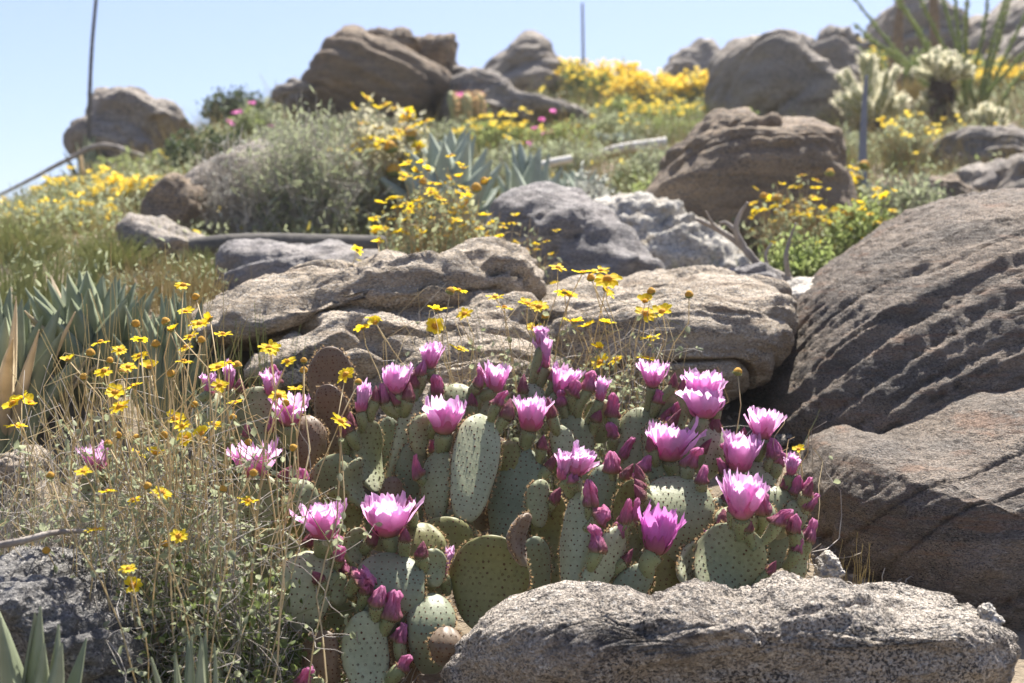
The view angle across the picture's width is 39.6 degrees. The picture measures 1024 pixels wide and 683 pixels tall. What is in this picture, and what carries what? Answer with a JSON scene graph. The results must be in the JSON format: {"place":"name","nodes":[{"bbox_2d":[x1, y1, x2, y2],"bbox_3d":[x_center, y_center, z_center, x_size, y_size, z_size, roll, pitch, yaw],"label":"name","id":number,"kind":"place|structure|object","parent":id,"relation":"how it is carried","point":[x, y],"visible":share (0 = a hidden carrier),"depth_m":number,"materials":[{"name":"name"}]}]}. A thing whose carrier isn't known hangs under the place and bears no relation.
{"place":"outdoors","nodes":[
{"label":"outdoors","id":0,"kind":"place"},
{"bbox_2d":[49,381,867,581],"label":"gravel","id":1,"kind":"structure","parent":0,"point":[782,439],"depth_m":2.64,"materials":[{"name":"beige stone"}]},
{"bbox_2d":[0,0,1000,206],"label":"sky","id":2,"kind":"structure","parent":0,"point":[177,51],"materials":[{"name":"blue"}]},
{"bbox_2d":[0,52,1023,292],"bbox_3d":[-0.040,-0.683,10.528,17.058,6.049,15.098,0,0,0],"label":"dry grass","id":3,"kind":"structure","parent":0,"point":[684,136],"depth_m":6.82,"materials":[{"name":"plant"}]},
{"bbox_2d":[0,93,1023,682],"bbox_3d":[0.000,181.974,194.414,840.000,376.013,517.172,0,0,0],"label":"ground","id":4,"kind":"structure","parent":0,"point":[464,627],"depth_m":2.67,"materials":[{"name":"soil"}]},
{"bbox_2d":[0,443,51,488],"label":"stone","id":5,"kind":"object","parent":4,"relation":"on","point":[4,461],"visible":0.4,"depth_m":2.40,"materials":[{"name":"beige stone"}]},
{"bbox_2d":[0,215,75,261],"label":"grass clump","id":6,"kind":"object","parent":4,"relation":"on","point":[16,233],"visible":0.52,"depth_m":4.27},
{"bbox_2d":[0,606,86,682],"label":"agave","id":7,"kind":"object","parent":4,"relation":"on","point":[35,669],"visible":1,"depth_m":1.49,"materials":[{"name":"green plant"}]},
{"bbox_2d":[0,390,88,555],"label":"goldeneye plant","id":8,"kind":"object","parent":4,"relation":"on","point":[14,400],"visible":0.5,"depth_m":1.98,"materials":[{"name":"green plant"}]},
{"bbox_2d":[0,288,99,453],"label":"agave","id":9,"kind":"object","parent":4,"relation":"on","point":[23,346],"visible":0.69,"depth_m":2.57,"materials":[{"name":"green plant"}]},
{"bbox_2d":[1,190,123,230],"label":"brittlebush","id":10,"kind":"object","parent":4,"relation":"on","point":[76,204],"visible":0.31,"depth_m":4.94,"materials":[{"name":"yellow plant"}]},
{"bbox_2d":[0,236,128,322],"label":"grass clump","id":11,"kind":"object","parent":4,"relation":"on","point":[40,285],"visible":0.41,"depth_m":3.25,"materials":[{"name":"green plant"}]},
{"bbox_2d":[0,143,144,195],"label":"dead stalk","id":12,"kind":"object","parent":4,"relation":"on","point":[115,147],"visible":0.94,"depth_m":7.19,"materials":[{"name":"brown wood"}]},
{"bbox_2d":[0,457,150,572],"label":"shrub","id":13,"kind":"object","parent":4,"relation":"on","point":[26,522],"visible":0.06,"depth_m":2.02,"materials":[{"name":"grey plant"}]},
{"bbox_2d":[29,165,131,204],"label":"brittlebush","id":14,"kind":"object","parent":4,"relation":"on","point":[54,179],"visible":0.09,"depth_m":6.11,"materials":[{"name":"yellow plant"}]},
{"bbox_2d":[0,545,164,682],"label":"boulder","id":15,"kind":"object","parent":4,"relation":"on","point":[32,583],"visible":0.65,"depth_m":1.66,"materials":[{"name":"stone"}]},
{"bbox_2d":[0,529,90,548],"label":"twig","id":16,"kind":"object","parent":15,"relation":"on","point":[19,541],"visible":0.96,"depth_m":1.66,"materials":[{"name":"grey wood"}]},
{"bbox_2d":[61,134,115,178],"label":"agave","id":17,"kind":"object","parent":4,"relation":"on","point":[85,157],"visible":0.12,"depth_m":7.45,"materials":[{"name":"green plant"}]},
{"bbox_2d":[24,271,159,402],"bbox_3d":[-0.822,-0.003,2.785,0.346,0.270,0.352,0,0,0],"label":"agave","id":18,"kind":"object","parent":4,"relation":"on","point":[68,299],"visible":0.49,"depth_m":2.71,"materials":[{"name":"green plant"}]},
{"bbox_2d":[87,0,97,144],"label":"dead stalk","id":19,"kind":"object","parent":4,"relation":"on","point":[89,101],"visible":0.99,"depth_m":7.49,"materials":[{"name":"plant"}]},
{"bbox_2d":[56,230,170,273],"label":"grass clump","id":20,"kind":"object","parent":4,"relation":"on","point":[129,254],"visible":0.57,"depth_m":4.16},
{"bbox_2d":[86,171,164,208],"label":"brittlebush","id":21,"kind":"object","parent":4,"relation":"on","point":[116,176],"visible":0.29,"depth_m":5.50,"materials":[{"name":"yellow plant"}]},
{"bbox_2d":[63,86,195,172],"bbox_3d":[-2.126,-1.147,7.960,0.627,0.513,0.939,0,0,0],"label":"boulder","id":22,"kind":"object","parent":4,"relation":"on","point":[130,112],"visible":0.66,"depth_m":7.59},
{"bbox_2d":[89,145,183,182],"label":"shrub","id":23,"kind":"object","parent":4,"relation":"on","point":[125,160],"visible":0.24,"depth_m":6.93,"materials":[{"name":"green plant"}]},
{"bbox_2d":[9,246,281,557],"bbox_3d":[-0.615,0.107,2.400,0.434,0.545,0.367,0,0,0],"label":"grass tuft","id":24,"kind":"object","parent":4,"relation":"on","point":[148,386],"visible":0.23,"depth_m":2.38,"materials":[{"name":"plant"}]},
{"bbox_2d":[115,212,204,261],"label":"boulder","id":25,"kind":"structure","parent":4,"relation":"on","point":[143,226],"depth_m":4.26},
{"bbox_2d":[90,237,236,317],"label":"grass clump","id":26,"kind":"object","parent":4,"relation":"on","point":[147,287],"visible":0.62,"depth_m":3.22,"materials":[{"name":"plant"}]},
{"bbox_2d":[110,288,232,443],"bbox_3d":[-0.631,0.058,2.676,0.231,0.316,0.214,0,0,0],"label":"agave","id":27,"kind":"object","parent":4,"relation":"on","point":[149,324],"visible":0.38,"depth_m":2.62,"materials":[{"name":"green plant"}]},
{"bbox_2d":[140,172,210,234],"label":"boulder","id":28,"kind":"object","parent":4,"relation":"on","point":[173,196],"visible":0.54,"depth_m":4.56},
{"bbox_2d":[152,246,217,290],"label":"grass clump","id":29,"kind":"object","parent":4,"relation":"on","point":[207,260],"visible":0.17,"depth_m":3.77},
{"bbox_2d":[0,282,382,682],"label":"goldeneye bush","id":30,"kind":"object","parent":4,"relation":"on","point":[134,557],"visible":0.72,"depth_m":1.79,"materials":[{"name":"green plant"}]},
{"bbox_2d":[141,630,258,682],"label":"agave","id":31,"kind":"object","parent":4,"relation":"on","point":[202,673],"visible":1,"depth_m":1.55,"materials":[{"name":"green plant"}]},
{"bbox_2d":[159,112,243,174],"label":"shrub","id":32,"kind":"object","parent":4,"relation":"on","point":[175,153],"visible":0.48,"depth_m":6.94,"materials":[{"name":"green plant"}]},
{"bbox_2d":[116,541,320,682],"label":"shrub","id":33,"kind":"object","parent":4,"relation":"on","point":[247,594],"visible":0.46,"depth_m":1.76,"materials":[{"name":"green plant"}]},
{"bbox_2d":[196,83,277,131],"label":"shrub","id":34,"kind":"object","parent":4,"relation":"on","point":[226,106],"visible":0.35,"depth_m":8.72,"materials":[{"name":"green plant"}]},
{"bbox_2d":[183,139,290,235],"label":"boulder","id":35,"kind":"object","parent":4,"relation":"on","point":[194,173],"visible":0.12,"depth_m":4.83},
{"bbox_2d":[189,124,302,235],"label":"shrub","id":36,"kind":"object","parent":4,"relation":"on","point":[243,204],"visible":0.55,"depth_m":4.73,"materials":[{"name":"plant"}]},
{"bbox_2d":[188,302,315,515],"bbox_3d":[-0.425,0.124,2.451,0.258,0.383,0.205,0,0,0],"label":"grass tuft","id":37,"kind":"object","parent":4,"relation":"on","point":[260,385],"visible":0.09,"depth_m":2.45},
{"bbox_2d":[216,99,293,139],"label":"shrub","id":38,"kind":"object","parent":4,"relation":"on","point":[265,117],"visible":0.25,"depth_m":7.55,"materials":[{"name":"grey plant"}]},
{"bbox_2d":[212,238,378,293],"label":"boulder","id":39,"kind":"object","parent":4,"relation":"on","point":[241,260],"visible":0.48,"depth_m":3.55,"materials":[{"name":"grey stone"}]},
{"bbox_2d":[188,233,387,255],"bbox_3d":[-0.613,-0.263,3.900,0.540,0.070,0.061,0,0,0],"label":"fallen log","id":40,"kind":"object","parent":39,"relation":"on","point":[214,242],"visible":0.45,"depth_m":3.88,"materials":[{"name":"grey wood"}]},
{"bbox_2d":[271,77,323,124],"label":"stone","id":41,"kind":"object","parent":4,"relation":"on","point":[288,90],"visible":0.49,"depth_m":8.41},
{"bbox_2d":[216,85,401,234],"bbox_3d":[-0.705,-0.528,4.783,0.591,0.674,0.526,0,0,33],"label":"shrub","id":42,"kind":"object","parent":4,"relation":"on","point":[319,199],"visible":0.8,"depth_m":4.71,"materials":[{"name":"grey plant"}]},
{"bbox_2d":[300,24,451,131],"bbox_3d":[-0.783,-1.562,9.025,1.100,0.648,1.722,0,0,0],"label":"outcrop","id":43,"kind":"object","parent":4,"relation":"on","point":[348,64],"visible":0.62,"depth_m":8.29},
{"bbox_2d":[367,26,421,55],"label":"slab","id":44,"kind":"structure","parent":43,"relation":"on","point":[402,35],"depth_m":8.52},
{"bbox_2d":[328,92,438,243],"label":"brittlebush","id":45,"kind":"object","parent":4,"relation":"on","point":[391,152],"visible":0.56,"depth_m":4.93,"materials":[{"name":"beige plant"}]},
{"bbox_2d":[357,154,520,261],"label":"goldeneye bush","id":46,"kind":"object","parent":4,"relation":"on","point":[457,234],"visible":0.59,"depth_m":3.47,"materials":[{"name":"yellow plant"}]},
{"bbox_2d":[74,325,819,682],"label":"beavertail cactus","id":47,"kind":"object","parent":4,"relation":"on","point":[634,493],"visible":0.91,"depth_m":1.99,"materials":[{"name":"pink plant"}]},
{"bbox_2d":[374,128,523,241],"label":"agave","id":48,"kind":"object","parent":4,"relation":"on","point":[461,148],"visible":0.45,"depth_m":4.80,"materials":[{"name":"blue plant"}]},
{"bbox_2d":[353,287,557,534],"bbox_3d":[-0.106,0.146,2.346,0.274,0.494,0.391,0,0,34],"label":"goldeneye plant","id":49,"kind":"object","parent":4,"relation":"on","point":[435,326],"visible":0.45,"depth_m":2.34,"materials":[{"name":"yellow plant"}]},
{"bbox_2d":[449,65,467,76],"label":"slab","id":50,"kind":"structure","parent":4,"relation":"on","point":[454,70],"depth_m":8.83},
{"bbox_2d":[415,33,458,70],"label":"slab","id":51,"kind":"structure","parent":50,"relation":"on","point":[440,49],"depth_m":8.68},
{"bbox_2d":[352,332,572,450],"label":"slab","id":52,"kind":"structure","parent":4,"relation":"on","point":[486,345],"depth_m":2.45,"materials":[{"name":"beige stone"}]},
{"bbox_2d":[243,288,543,404],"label":"slab","id":53,"kind":"structure","parent":52,"relation":"on","point":[335,328],"depth_m":2.50,"materials":[{"name":"beige stone"}]},
{"bbox_2d":[188,236,546,351],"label":"slab","id":54,"kind":"structure","parent":53,"relation":"on","point":[387,280],"depth_m":2.64,"materials":[{"name":"beige stone"}]},
{"bbox_2d":[447,91,486,134],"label":"hedgehog cactus","id":55,"kind":"object","parent":4,"relation":"on","point":[466,99],"visible":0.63,"depth_m":8.05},
{"bbox_2d":[453,104,543,161],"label":"shrub","id":56,"kind":"object","parent":4,"relation":"on","point":[489,127],"visible":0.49,"depth_m":7.31,"materials":[{"name":"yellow plant"}]},
{"bbox_2d":[0,73,1023,258],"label":"scrub foliage","id":57,"kind":"object","parent":4,"relation":"on","point":[115,202],"visible":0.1,"depth_m":5.71,"materials":[{"name":"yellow plant"}]},
{"bbox_2d":[1,79,1022,259],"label":"green foliage","id":58,"kind":"object","parent":4,"relation":"on","point":[976,157],"visible":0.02,"depth_m":5.74,"materials":[{"name":"green plant"}]},
{"bbox_2d":[435,66,589,136],"bbox_3d":[0.002,-1.427,8.574,0.932,0.444,0.970,0,0,0],"label":"outcrop","id":59,"kind":"object","parent":4,"relation":"on","point":[500,91],"visible":0.53,"depth_m":8.19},
{"bbox_2d":[472,134,557,194],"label":"shrub","id":60,"kind":"object","parent":4,"relation":"on","point":[505,158],"visible":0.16,"depth_m":6.33,"materials":[{"name":"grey plant"}]},
{"bbox_2d":[483,30,565,95],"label":"boulder","id":61,"kind":"object","parent":4,"relation":"on","point":[524,56],"visible":0.6,"depth_m":11.40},
{"bbox_2d":[494,141,571,199],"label":"agave","id":62,"kind":"object","parent":4,"relation":"on","point":[525,170],"visible":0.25,"depth_m":5.06,"materials":[{"name":"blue plant"}]},
{"bbox_2d":[517,109,595,156],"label":"shrub","id":63,"kind":"object","parent":4,"relation":"on","point":[558,132],"visible":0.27,"depth_m":7.15,"materials":[{"name":"green plant"}]},
{"bbox_2d":[525,130,616,178],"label":"shrub","id":64,"kind":"object","parent":4,"relation":"on","point":[583,153],"visible":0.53,"depth_m":6.53,"materials":[{"name":"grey plant"}]},
{"bbox_2d":[483,181,665,284],"bbox_3d":[0.170,-0.175,3.997,0.516,0.558,0.815,0,0,0],"label":"boulder","id":65,"kind":"object","parent":4,"relation":"on","point":[590,235],"visible":0.51,"depth_m":3.67,"materials":[{"name":"grey stone"}]},
{"bbox_2d":[542,57,618,105],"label":"brittlebush","id":66,"kind":"object","parent":4,"relation":"on","point":[586,77],"visible":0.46,"depth_m":11.38,"materials":[{"name":"yellow plant"}]},
{"bbox_2d":[566,161,619,199],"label":"shrub","id":67,"kind":"object","parent":4,"relation":"on","point":[588,190],"visible":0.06,"depth_m":4.97,"materials":[{"name":"plant"}]},
{"bbox_2d":[501,356,694,506],"bbox_3d":[0.138,0.191,2.287,0.358,0.336,0.345,0,0,-40],"label":"shrub","id":68,"kind":"object","parent":4,"relation":"on","point":[619,393],"visible":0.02,"depth_m":2.28,"materials":[{"name":"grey plant"}]},
{"bbox_2d":[554,101,653,139],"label":"shrub","id":69,"kind":"object","parent":4,"relation":"on","point":[609,118],"visible":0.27,"depth_m":8.10,"materials":[{"name":"green plant"}]},
{"bbox_2d":[469,263,748,507],"bbox_3d":[0.135,0.104,2.357,0.538,0.466,0.314,0,0,-8],"label":"goldeneye bush","id":70,"kind":"object","parent":4,"relation":"on","point":[646,313],"visible":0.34,"depth_m":2.33,"materials":[{"name":"yellow plant"}]},
{"bbox_2d":[592,57,643,88],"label":"brittlebush","id":71,"kind":"object","parent":4,"relation":"on","point":[620,69],"visible":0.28,"depth_m":12.88,"materials":[{"name":"yellow plant"}]},
{"bbox_2d":[601,155,658,193],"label":"grass clump","id":72,"kind":"object","parent":4,"relation":"on","point":[618,174],"visible":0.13,"depth_m":5.68,"materials":[{"name":"green plant"}]},
{"bbox_2d":[610,138,669,181],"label":"shrub","id":73,"kind":"object","parent":4,"relation":"on","point":[658,156],"visible":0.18,"depth_m":6.34,"materials":[{"name":"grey plant"}]},
{"bbox_2d":[601,68,681,104],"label":"brittlebush","id":74,"kind":"object","parent":4,"relation":"on","point":[631,81],"visible":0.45,"depth_m":10.86,"materials":[{"name":"yellow plant"}]},
{"bbox_2d":[628,95,707,122],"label":"brittlebush","id":75,"kind":"object","parent":4,"relation":"on","point":[676,102],"visible":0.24,"depth_m":8.90,"materials":[{"name":"yellow plant"}]},
{"bbox_2d":[540,272,799,417],"bbox_3d":[0.292,0.009,2.937,0.600,0.308,0.776,0,0,0],"label":"boulder","id":76,"kind":"object","parent":4,"relation":"on","point":[748,326],"visible":0.66,"depth_m":2.64,"materials":[{"name":"beige stone"}]},
{"bbox_2d":[616,265,742,287],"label":"slab","id":77,"kind":"structure","parent":76,"relation":"on","point":[657,278],"depth_m":3.11,"materials":[{"name":"beige stone"}]},
{"bbox_2d":[593,191,751,269],"bbox_3d":[0.485,-0.270,4.500,0.517,0.426,0.702,0,0,0],"label":"boulder","id":78,"kind":"object","parent":4,"relation":"on","point":[668,231],"visible":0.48,"depth_m":4.22,"materials":[{"name":"stone"}]},
{"bbox_2d":[661,66,707,108],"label":"brittlebush","id":79,"kind":"object","parent":4,"relation":"on","point":[695,82],"visible":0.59,"depth_m":10.48,"materials":[{"name":"yellow plant"}]},
{"bbox_2d":[662,38,719,73],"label":"boulder","id":80,"kind":"object","parent":4,"relation":"on","point":[701,52],"visible":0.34,"depth_m":12.86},
{"bbox_2d":[440,570,1020,682],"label":"boulder","id":81,"kind":"object","parent":4,"relation":"on","point":[782,626],"visible":1,"depth_m":1.62,"materials":[{"name":"stone"}]},
{"bbox_2d":[696,202,795,280],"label":"dead branch","id":82,"kind":"object","parent":4,"relation":"on","point":[737,240],"visible":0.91,"depth_m":3.43,"materials":[{"name":"brown wood"}]},
{"bbox_2d":[645,116,863,258],"bbox_3d":[0.810,-0.454,5.005,0.747,0.627,1.023,0,0,0],"label":"boulder","id":83,"kind":"object","parent":4,"relation":"on","point":[722,174],"visible":0.46,"depth_m":4.52,"materials":[{"name":"stone"}]},
{"bbox_2d":[659,107,783,169],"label":"slab","id":84,"kind":"structure","parent":83,"relation":"on","point":[706,127],"depth_m":4.65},
{"bbox_2d":[727,262,785,280],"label":"stone","id":85,"kind":"object","parent":4,"relation":"on","point":[765,269],"visible":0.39,"depth_m":3.34,"materials":[{"name":"grey stone"}]},
{"bbox_2d":[704,28,861,133],"bbox_3d":[1.742,-1.504,8.996,1.038,0.863,1.496,0,0,0],"label":"boulder","id":86,"kind":"object","parent":4,"relation":"on","point":[780,69],"visible":0.62,"depth_m":8.31,"materials":[{"name":"stone"}]},
{"bbox_2d":[742,168,834,268],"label":"goldeneye bush","id":87,"kind":"object","parent":4,"relation":"on","point":[775,198],"visible":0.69,"depth_m":4.29,"materials":[{"name":"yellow plant"}]},
{"bbox_2d":[745,407,841,578],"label":"goldeneye plant","id":88,"kind":"object","parent":4,"relation":"on","point":[798,447],"visible":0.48,"depth_m":2.10,"materials":[{"name":"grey plant"}]},
{"bbox_2d":[758,224,834,277],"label":"shrub","id":89,"kind":"object","parent":4,"relation":"on","point":[802,262],"visible":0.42,"depth_m":3.66,"materials":[{"name":"green plant"}]},
{"bbox_2d":[813,550,845,578],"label":"stone","id":90,"kind":"object","parent":4,"relation":"on","point":[828,563],"visible":0.81,"depth_m":1.97,"materials":[{"name":"stone"}]},
{"bbox_2d":[811,36,863,89],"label":"boulder","id":91,"kind":"object","parent":4,"relation":"on","point":[839,53],"visible":0.26,"depth_m":10.50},
{"bbox_2d":[816,24,879,55],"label":"stone","id":92,"kind":"object","parent":4,"relation":"on","point":[846,33],"visible":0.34,"depth_m":14.57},
{"bbox_2d":[806,186,897,258],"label":"goldeneye bush","id":93,"kind":"object","parent":4,"relation":"on","point":[854,216],"visible":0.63,"depth_m":4.16,"materials":[{"name":"green plant"}]},
{"bbox_2d":[858,75,867,186],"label":"dead stalk","id":94,"kind":"object","parent":4,"relation":"on","point":[863,141],"visible":0.79,"depth_m":5.49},
{"bbox_2d":[830,51,912,145],"bbox_3d":[2.026,-1.302,7.985,0.458,0.676,0.464,0,0,0],"label":"cholla","id":95,"kind":"object","parent":4,"relation":"on","point":[881,100],"visible":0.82,"depth_m":7.95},
{"bbox_2d":[742,188,1023,445],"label":"boulder","id":96,"kind":"object","parent":4,"relation":"on","point":[906,316],"visible":0.41,"depth_m":2.61,"materials":[{"name":"grey stone"}]},
{"bbox_2d":[887,0,904,87],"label":"dead stalk","id":97,"kind":"object","parent":4,"relation":"on","point":[897,37],"visible":0.56,"depth_m":9.97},
{"bbox_2d":[867,102,941,169],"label":"shrub","id":98,"kind":"object","parent":4,"relation":"on","point":[911,139],"visible":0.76,"depth_m":6.75,"materials":[{"name":"green plant"}]},
{"bbox_2d":[857,162,952,221],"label":"shrub","id":99,"kind":"object","parent":4,"relation":"on","point":[919,189],"visible":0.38,"depth_m":4.75,"materials":[{"name":"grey plant"}]},
{"bbox_2d":[795,386,1023,630],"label":"boulder","id":100,"kind":"object","parent":4,"relation":"on","point":[932,500],"visible":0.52,"depth_m":2.11,"materials":[{"name":"brown stone"}]},
{"bbox_2d":[863,0,970,73],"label":"boulder","id":101,"kind":"object","parent":4,"relation":"on","point":[885,19],"visible":0.33,"depth_m":14.15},
{"bbox_2d":[852,0,1023,123],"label":"ocotillo","id":102,"kind":"object","parent":4,"relation":"on","point":[966,83],"visible":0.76,"depth_m":8.97,"materials":[{"name":"plant"}]},
{"bbox_2d":[910,45,975,132],"bbox_3d":[2.612,-1.477,8.600,0.334,0.638,0.394,0,0,-34],"label":"cholla","id":103,"kind":"object","parent":4,"relation":"on","point":[940,71],"visible":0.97,"depth_m":8.55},
{"bbox_2d":[910,173,978,203],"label":"stone","id":104,"kind":"object","parent":4,"relation":"on","point":[954,183],"visible":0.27,"depth_m":5.20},
{"bbox_2d":[920,124,1023,173],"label":"boulder","id":105,"kind":"object","parent":4,"relation":"on","point":[983,140],"visible":0.42,"depth_m":6.64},
{"bbox_2d":[954,158,1006,191],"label":"stone","id":106,"kind":"object","parent":4,"relation":"on","point":[985,177],"visible":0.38,"depth_m":5.66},
{"bbox_2d":[953,0,1023,62],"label":"boulder","id":107,"kind":"object","parent":4,"relation":"on","point":[1014,17],"visible":0.27,"depth_m":13.87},
{"bbox_2d":[967,101,1009,126],"bbox_3d":[2.621,-1.119,7.812,0.232,0.405,0.230,0,0,25],"label":"cholla","id":108,"kind":"object","parent":4,"relation":"on","point":[985,111],"visible":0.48,"depth_m":7.77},
{"bbox_2d":[981,27,1023,70],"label":"boulder","id":109,"kind":"object","parent":4,"relation":"on","point":[1017,48],"visible":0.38,"depth_m":11.59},
{"bbox_2d":[995,152,1023,189],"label":"stone","id":110,"kind":"object","parent":4,"relation":"on","point":[1010,170],"visible":0.52,"depth_m":5.35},
{"bbox_2d":[0,59,1023,323],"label":"yellow wildflowers","id":111,"kind":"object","parent":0,"point":[496,141],"depth_m":6.79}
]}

